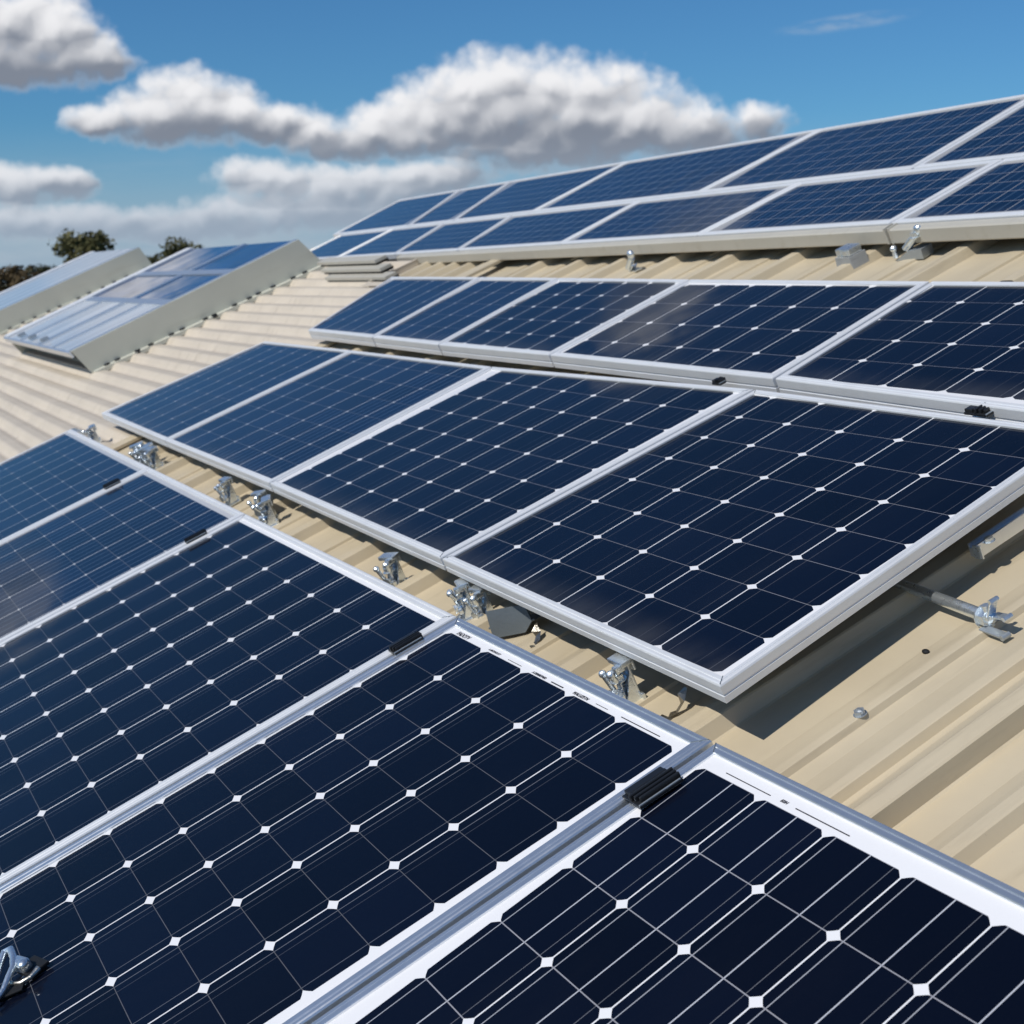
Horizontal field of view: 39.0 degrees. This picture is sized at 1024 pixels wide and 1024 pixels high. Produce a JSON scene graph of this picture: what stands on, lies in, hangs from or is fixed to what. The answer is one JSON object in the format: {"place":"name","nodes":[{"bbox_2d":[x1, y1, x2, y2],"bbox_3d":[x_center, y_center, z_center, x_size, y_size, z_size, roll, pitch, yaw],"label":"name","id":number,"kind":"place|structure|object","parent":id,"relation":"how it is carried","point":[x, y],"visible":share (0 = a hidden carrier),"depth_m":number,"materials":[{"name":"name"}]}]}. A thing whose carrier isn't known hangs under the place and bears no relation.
{"place":"outdoors","nodes":[
{"label":"outdoors","id":0,"kind":"place"},
{"bbox_2d":[0,0,1023,281],"label":"sky","id":1,"kind":"structure","parent":0,"point":[141,123],"materials":[{"name":"blue"}]},
{"label":"ground","id":2,"kind":"structure","parent":0,"visible":0},
{"bbox_2d":[0,264,41,291],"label":"tree","id":3,"kind":"object","parent":2,"relation":"on","point":[14,275],"visible":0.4,"depth_m":88.11,"materials":[{"name":"green plant"}]},
{"bbox_2d":[23,263,57,277],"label":"tree","id":4,"kind":"object","parent":2,"relation":"on","point":[44,268],"visible":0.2,"depth_m":94.20,"materials":[{"name":"green plant"}]},
{"bbox_2d":[48,228,116,263],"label":"tree","id":5,"kind":"object","parent":2,"relation":"on","point":[79,245],"visible":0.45,"depth_m":60.66,"materials":[{"name":"green plant"}]},
{"bbox_2d":[146,253,165,263],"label":"tree","id":6,"kind":"object","parent":2,"relation":"on","point":[151,259],"visible":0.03,"depth_m":83.34,"materials":[{"name":"green plant"}]},
{"bbox_2d":[152,236,202,263],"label":"tree","id":7,"kind":"object","parent":2,"relation":"on","point":[173,248],"visible":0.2,"depth_m":70.47,"materials":[{"name":"green plant"}]},
{"bbox_2d":[0,238,1023,891],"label":"farm building","id":8,"kind":"structure","parent":2,"relation":"on","point":[928,750],"depth_m":2.30,"materials":[{"name":"beige paint"}]},
{"bbox_2d":[0,429,149,541],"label":"solar panel","id":9,"kind":"object","parent":8,"relation":"on","point":[52,477],"visible":0.94,"depth_m":5.29,"materials":[{"name":"glass"},{"name":"silicon solar cells"},{"name":"aluminium"}]},
{"bbox_2d":[0,247,151,334],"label":"roof light","id":10,"kind":"object","parent":8,"relation":"on","point":[52,290],"visible":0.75,"depth_m":12.98,"materials":[{"name":"grey paint"}]},
{"bbox_2d":[72,428,84,435],"bbox_3d":[-1.942,-0.344,6.463,0.059,0.060,0.110,-30,20,-20],"label":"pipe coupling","id":11,"kind":"object","parent":8,"relation":"on","point":[78,430],"visible":0.2,"depth_m":6.43,"materials":[{"name":"metal"}]},
{"bbox_2d":[82,424,101,442],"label":"mounting bracket","id":12,"kind":"object","parent":8,"relation":"attached to","point":[90,434],"visible":0.81,"depth_m":6.19,"materials":[{"name":"metal"}]},
{"bbox_2d":[0,468,243,641],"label":"solar panel","id":13,"kind":"object","parent":8,"relation":"on","point":[51,566],"visible":0.91,"depth_m":4.19,"materials":[{"name":"glass"},{"name":"silicon solar cells"},{"name":"aluminium"}]},
{"bbox_2d":[103,478,119,489],"bbox_3d":[-1.343,-0.096,4.849,0.057,0.015,0.045,-29,20,-20],"label":"cable clip","id":14,"kind":"object","parent":13,"relation":"attached to","point":[112,483],"visible":1,"depth_m":4.83,"materials":[{"name":"black plastic"}]},
{"bbox_2d":[128,441,143,461],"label":"mounting bracket","id":15,"kind":"object","parent":8,"relation":"attached to","point":[137,446],"visible":0.41,"depth_m":5.45,"materials":[{"name":"metal"}]},
{"bbox_2d":[133,442,153,463],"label":"mounting bracket","id":16,"kind":"object","parent":8,"relation":"attached to","point":[146,445],"visible":0.38,"depth_m":5.36,"materials":[{"name":"metal"}]},
{"bbox_2d":[138,446,164,469],"bbox_3d":[-1.325,-0.190,5.302,0.067,0.082,0.071,-5,25,41],"label":"mounting bracket","id":17,"kind":"object","parent":8,"relation":"attached to","point":[150,454],"visible":0.87,"depth_m":5.30,"materials":[{"name":"metal"}]},
{"bbox_2d":[3,239,323,373],"bbox_3d":[-2.417,-1.399,9.636,1.615,0.227,2.764,-29,20,-20],"label":"roof light","id":18,"kind":"object","parent":8,"relation":"on","point":[162,302],"visible":0.98,"depth_m":8.68,"materials":[{"name":"grey paint"}]},
{"bbox_2d":[101,341,350,446],"bbox_3d":[-1.207,-0.513,5.954,0.791,0.033,1.265,-29,19,-19],"label":"solar panel","id":19,"kind":"object","parent":8,"relation":"on","point":[162,414],"visible":0.94,"depth_m":5.86,"materials":[{"name":"glass"},{"name":"silicon solar cells"},{"name":"aluminium"}]},
{"bbox_2d":[214,476,240,506],"bbox_3d":[-0.880,-0.060,4.450,0.059,0.082,0.057,-33,22,-30],"label":"mounting bracket","id":20,"kind":"object","parent":8,"relation":"attached to","point":[230,497],"visible":0.97,"depth_m":4.44,"materials":[{"name":"metal"}]},
{"bbox_2d":[0,514,456,885],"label":"solar panel","id":21,"kind":"object","parent":8,"relation":"on","point":[120,697],"visible":0.92,"depth_m":2.96,"materials":[{"name":"glass"},{"name":"silicon solar cells"},{"name":"aluminium"}]},
{"bbox_2d":[184,529,206,543],"bbox_3d":[-0.844,0.064,3.856,0.062,0.015,0.022,-29,20,-20],"label":"cable clip","id":22,"kind":"object","parent":21,"relation":"attached to","point":[195,536],"visible":1,"depth_m":3.85,"materials":[{"name":"black plastic"}]},
{"bbox_2d":[247,489,276,520],"bbox_3d":[-0.722,-0.016,4.152,0.054,0.082,0.057,-8,23,36],"label":"mounting bracket","id":23,"kind":"object","parent":8,"relation":"attached to","point":[258,494],"visible":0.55,"depth_m":4.14,"materials":[{"name":"metal"}]},
{"bbox_2d":[251,494,279,526],"bbox_3d":[-0.693,0.003,4.069,0.062,0.082,0.059,-23,19,-1],"label":"mounting bracket","id":24,"kind":"object","parent":8,"relation":"attached to","point":[270,517],"visible":0.94,"depth_m":4.06,"materials":[{"name":"metal"}]},
{"bbox_2d":[166,350,490,491],"bbox_3d":[-0.647,-0.336,4.812,0.790,0.032,1.290,-29,19,-19],"label":"solar panel","id":25,"kind":"object","parent":8,"relation":"on","point":[264,440],"visible":0.96,"depth_m":4.72,"materials":[{"name":"glass"},{"name":"silicon solar cells"},{"name":"aluminium"}]},
{"bbox_2d":[310,228,392,259],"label":"solar panel","id":26,"kind":"object","parent":8,"relation":"on","point":[339,245],"visible":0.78,"depth_m":9.39,"materials":[{"name":"glass"}]},
{"bbox_2d":[0,617,712,1023],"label":"solar panel","id":27,"kind":"object","parent":8,"relation":"on","point":[320,857],"visible":1,"depth_m":2.10,"materials":[{"name":"glass"},{"name":"silicon solar cells"},{"name":"aluminium"}]},
{"bbox_2d":[0,946,49,999],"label":"pipe clamp","id":28,"kind":"object","parent":27,"relation":"on","point":[32,967],"visible":1,"depth_m":2.07,"materials":[{"name":"metal"}]},
{"bbox_2d":[388,631,423,655],"bbox_3d":[-0.196,0.239,2.656,0.064,0.015,0.034,-29,20,-20],"label":"cable clip","id":29,"kind":"object","parent":27,"relation":"attached to","point":[404,643],"visible":1,"depth_m":2.65,"materials":[{"name":"black plastic"}]},
{"bbox_2d":[317,255,398,281],"bbox_3d":[-0.843,-1.312,7.811,0.160,0.091,1.160,-29,20,-20],"label":"stepped flashing","id":30,"kind":"object","parent":8,"relation":"on","point":[375,268],"visible":0.98,"depth_m":7.71,"materials":[{"name":"beige paint"}]},
{"bbox_2d":[338,223,442,258],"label":"solar panel","id":31,"kind":"object","parent":8,"relation":"on","point":[390,244],"visible":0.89,"depth_m":8.46,"materials":[{"name":"glass"}]},
{"bbox_2d":[373,552,409,585],"bbox_3d":[-0.270,0.138,3.228,0.056,0.082,0.059,-5,26,42],"label":"mounting bracket","id":32,"kind":"object","parent":8,"relation":"attached to","point":[392,569],"visible":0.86,"depth_m":3.22,"materials":[{"name":"metal"}]},
{"bbox_2d":[308,277,479,346],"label":"solar panel","id":33,"kind":"object","parent":8,"relation":"on","point":[366,318],"visible":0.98,"depth_m":6.09,"materials":[{"name":"glass"},{"name":"silicon solar cells"},{"name":"aluminium"}]},
{"bbox_2d":[333,189,459,237],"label":"solar panel","id":34,"kind":"object","parent":8,"relation":"on","point":[406,212],"visible":0.91,"depth_m":9.53,"materials":[{"name":"blue glass"},{"name":"silicon solar cells"},{"name":"aluminium"}]},
{"bbox_2d":[395,215,511,255],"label":"solar panel","id":35,"kind":"object","parent":8,"relation":"on","point":[454,236],"visible":0.9,"depth_m":7.57,"materials":[{"name":"glass"}]},
{"bbox_2d":[409,181,509,225],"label":"solar panel","id":36,"kind":"object","parent":8,"relation":"on","point":[456,205],"visible":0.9,"depth_m":8.57,"materials":[{"name":"glass"}]},
{"bbox_2d":[446,578,476,620],"bbox_3d":[-0.102,0.180,2.931,0.054,0.078,0.051,-25,19,-7],"label":"mounting bracket","id":37,"kind":"object","parent":8,"relation":"attached to","point":[458,594],"visible":0.82,"depth_m":2.92,"materials":[{"name":"metal"}]},
{"bbox_2d":[373,277,557,354],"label":"solar panel","id":38,"kind":"object","parent":8,"relation":"on","point":[430,328],"visible":0.94,"depth_m":5.38,"materials":[{"name":"glass"},{"name":"silicon solar cells"},{"name":"aluminium"}]},
{"bbox_2d":[463,585,492,618],"bbox_3d":[-0.064,0.189,2.871,0.052,0.076,0.050,-34,22,-31],"label":"mounting bracket","id":39,"kind":"object","parent":8,"relation":"attached to","point":[480,600],"visible":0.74,"depth_m":2.86,"materials":[{"name":"metal"}]},
{"bbox_2d":[270,367,752,569],"bbox_3d":[-0.078,-0.168,3.688,0.820,0.034,1.307,-29,19,-19],"label":"solar panel","id":40,"kind":"object","parent":8,"relation":"on","point":[436,480],"visible":0.96,"depth_m":3.54,"materials":[{"name":"glass"},{"name":"silicon solar cells"},{"name":"aluminium"}]},
{"bbox_2d":[486,605,540,636],"bbox_3d":[0.006,0.204,2.791,0.100,0.054,0.052,-13,7,25],"label":"angle plate","id":41,"kind":"object","parent":8,"relation":"on","point":[511,620],"visible":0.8,"depth_m":2.77,"materials":[{"name":"metal"}]},
{"bbox_2d":[530,623,540,647],"bbox_3d":[0.043,0.229,2.704,0.023,0.040,0.038,-2,9,-8],"label":"metal scrap","id":42,"kind":"object","parent":8,"relation":"on","point":[536,631],"visible":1,"depth_m":2.71,"materials":[{"name":"silver metal"}]},
{"bbox_2d":[454,161,627,220],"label":"solar panel","id":43,"kind":"object","parent":8,"relation":"on","point":[524,195],"visible":0.87,"depth_m":7.59,"materials":[{"name":"blue glass"},{"name":"silicon solar cells"},{"name":"aluminium"}]},
{"bbox_2d":[458,200,640,250],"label":"solar panel","id":44,"kind":"object","parent":8,"relation":"on","point":[548,228],"visible":0.89,"depth_m":6.52,"materials":[{"name":"blue glass"},{"name":"silicon solar cells"},{"name":"aluminium"}]},
{"bbox_2d":[439,278,688,366],"bbox_3d":[0.146,-0.631,4.722,0.542,0.042,0.888,-30,20,-18],"label":"solar panel","id":45,"kind":"object","parent":8,"relation":"on","point":[540,326],"visible":0.97,"depth_m":4.66,"materials":[{"name":"glass"},{"name":"silicon solar cells"},{"name":"aluminium"}]},
{"bbox_2d":[598,652,645,702],"bbox_3d":[0.176,0.279,2.347,0.057,0.082,0.054,-29,20,-20],"label":"mounting bracket","id":46,"kind":"object","parent":8,"relation":"attached to","point":[619,674],"visible":0.84,"depth_m":2.34,"materials":[{"name":"metal"}]},
{"bbox_2d":[625,250,641,271],"bbox_3d":[0.437,-0.915,5.288,0.043,0.096,0.084,-26,19,-11],"label":"tie down anchor","id":47,"kind":"object","parent":8,"relation":"on","point":[630,266],"visible":0.94,"depth_m":5.27,"materials":[{"name":"metal"}]},
{"bbox_2d":[396,223,892,263],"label":"edge beam","id":48,"kind":"structure","parent":8,"relation":"attached to","point":[871,235],"depth_m":5.02,"materials":[{"name":"grey metal"}]},
{"bbox_2d":[311,743,1023,1023],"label":"solar panel","id":49,"kind":"object","parent":8,"relation":"on","point":[720,884],"visible":1,"depth_m":1.62,"materials":[{"name":"glass"},{"name":"silicon solar cells"},{"name":"aluminium"}]},
{"bbox_2d":[622,767,683,809],"bbox_3d":[0.184,0.360,1.902,0.074,0.015,0.046,-29,20,-20],"label":"cable clip","id":50,"kind":"object","parent":49,"relation":"attached to","point":[648,789],"visible":1,"depth_m":1.89,"materials":[{"name":"black plastic"}]},
{"bbox_2d":[661,685,688,720],"bbox_3d":[0.255,0.299,2.265,0.039,0.062,0.037,6,12,37],"label":"metal scrap","id":51,"kind":"object","parent":8,"relation":"on","point":[682,694],"visible":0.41,"depth_m":2.26,"materials":[{"name":"silver metal"}]},
{"bbox_2d":[532,128,821,211],"bbox_3d":[0.657,-1.465,6.343,0.525,0.031,1.738,-33,19,-16],"label":"solar panel","id":52,"kind":"object","parent":8,"relation":"on","point":[696,171],"visible":0.88,"depth_m":6.24,"materials":[{"name":"blue glass"},{"name":"silicon solar cells"},{"name":"aluminium"}]},
{"bbox_2d":[560,182,800,244],"bbox_3d":[0.602,-1.111,5.483,0.382,0.030,1.235,-33,19,-16],"label":"solar panel","id":53,"kind":"object","parent":8,"relation":"on","point":[690,215],"visible":0.91,"depth_m":5.43,"materials":[{"name":"blue glass"},{"name":"silicon solar cells"},{"name":"aluminium"}]},
{"bbox_2d":[443,389,1023,703],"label":"solar panel","id":54,"kind":"object","parent":8,"relation":"on","point":[726,554],"visible":1,"depth_m":2.52,"materials":[{"name":"glass"},{"name":"silicon solar cells"},{"name":"aluminium"}]},
{"bbox_2d":[550,279,928,392],"bbox_3d":[0.568,-0.487,3.829,0.522,0.042,1.111,-30,20,-18],"label":"solar panel","id":55,"kind":"object","parent":8,"relation":"on","point":[753,335],"visible":0.95,"depth_m":3.73,"materials":[{"name":"glass"}]},
{"bbox_2d":[712,376,725,385],"bbox_3d":[0.486,-0.308,3.396,0.024,0.015,0.034,-29,19,-19],"label":"cable clip","id":56,"kind":"object","parent":55,"relation":"attached to","point":[720,381],"visible":1,"depth_m":3.39,"materials":[{"name":"black plastic"}]},
{"bbox_2d":[698,159,1001,236],"bbox_3d":[1.015,-0.962,4.531,0.382,0.030,1.101,-33,19,-16],"label":"solar panel","id":57,"kind":"object","parent":8,"relation":"on","point":[881,199],"visible":0.88,"depth_m":4.45,"materials":[{"name":"glass"}]},
{"bbox_2d":[835,243,868,268],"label":"mounting bracket","id":58,"kind":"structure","parent":8,"relation":"on","point":[854,255],"depth_m":4.08,"materials":[{"name":"grey metal"}]},
{"bbox_2d":[853,707,866,717],"bbox_3d":[0.495,0.284,2.063,0.021,0.009,0.020,-29,20,-20],"label":"fastener","id":59,"kind":"object","parent":8,"relation":"on","point":[860,712],"visible":1,"depth_m":2.06,"materials":[{"name":"silver metal"}]},
{"bbox_2d":[698,94,1023,193],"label":"solar panel","id":60,"kind":"object","parent":8,"relation":"on","point":[899,142],"visible":0.92,"depth_m":4.98,"materials":[{"name":"glass"}]},
{"bbox_2d":[776,281,1023,422],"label":"solar panel","id":61,"kind":"object","parent":8,"relation":"on","point":[952,347],"visible":0.96,"depth_m":3.03,"materials":[{"name":"glass"}]},
{"bbox_2d":[964,402,993,416],"bbox_3d":[0.856,-0.188,2.640,0.033,0.015,0.060,-29,19,-19],"label":"cable clip","id":62,"kind":"object","parent":61,"relation":"attached to","point":[981,410],"visible":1,"depth_m":2.63,"materials":[{"name":"black plastic"}]},
{"bbox_2d":[890,224,933,260],"bbox_3d":[1.078,-0.737,3.941,0.052,0.094,0.131,-32,21,-26],"label":"tie down anchor","id":63,"kind":"object","parent":8,"relation":"on","point":[921,251],"visible":1,"depth_m":3.92,"materials":[{"name":"metal"}]},
{"bbox_2d":[922,649,929,653],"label":"gravel","id":64,"kind":"structure","parent":8,"relation":"on","point":[925,651],"depth_m":2.16,"materials":[{"name":"black stone"}]},
{"bbox_2d":[894,579,1012,640],"bbox_3d":[0.662,0.128,2.241,0.038,0.059,0.314,-28,19,-16],"label":"steel rod","id":65,"kind":"object","parent":8,"relation":"on","point":[986,616],"visible":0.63,"depth_m":2.17,"materials":[{"name":"metal"}]},
{"bbox_2d":[887,217,1023,243],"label":"edge beam","id":66,"kind":"structure","parent":8,"relation":"attached to","point":[993,229],"depth_m":3.73,"materials":[{"name":"metal"}]},
{"bbox_2d":[892,157,1023,224],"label":"solar panel","id":67,"kind":"object","parent":66,"relation":"on","point":[995,191],"visible":0.94,"depth_m":3.89,"materials":[{"name":"glass"}]},
{"bbox_2d":[914,103,1023,168],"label":"solar panel","id":68,"kind":"object","parent":8,"relation":"on","point":[1002,137],"visible":0.89,"depth_m":4.34,"materials":[{"name":"glass"}]},
{"bbox_2d":[967,506,1023,558],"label":"rail end","id":69,"kind":"object","parent":8,"relation":"attached to","point":[995,536],"visible":1,"depth_m":2.31,"materials":[{"name":"metal"}]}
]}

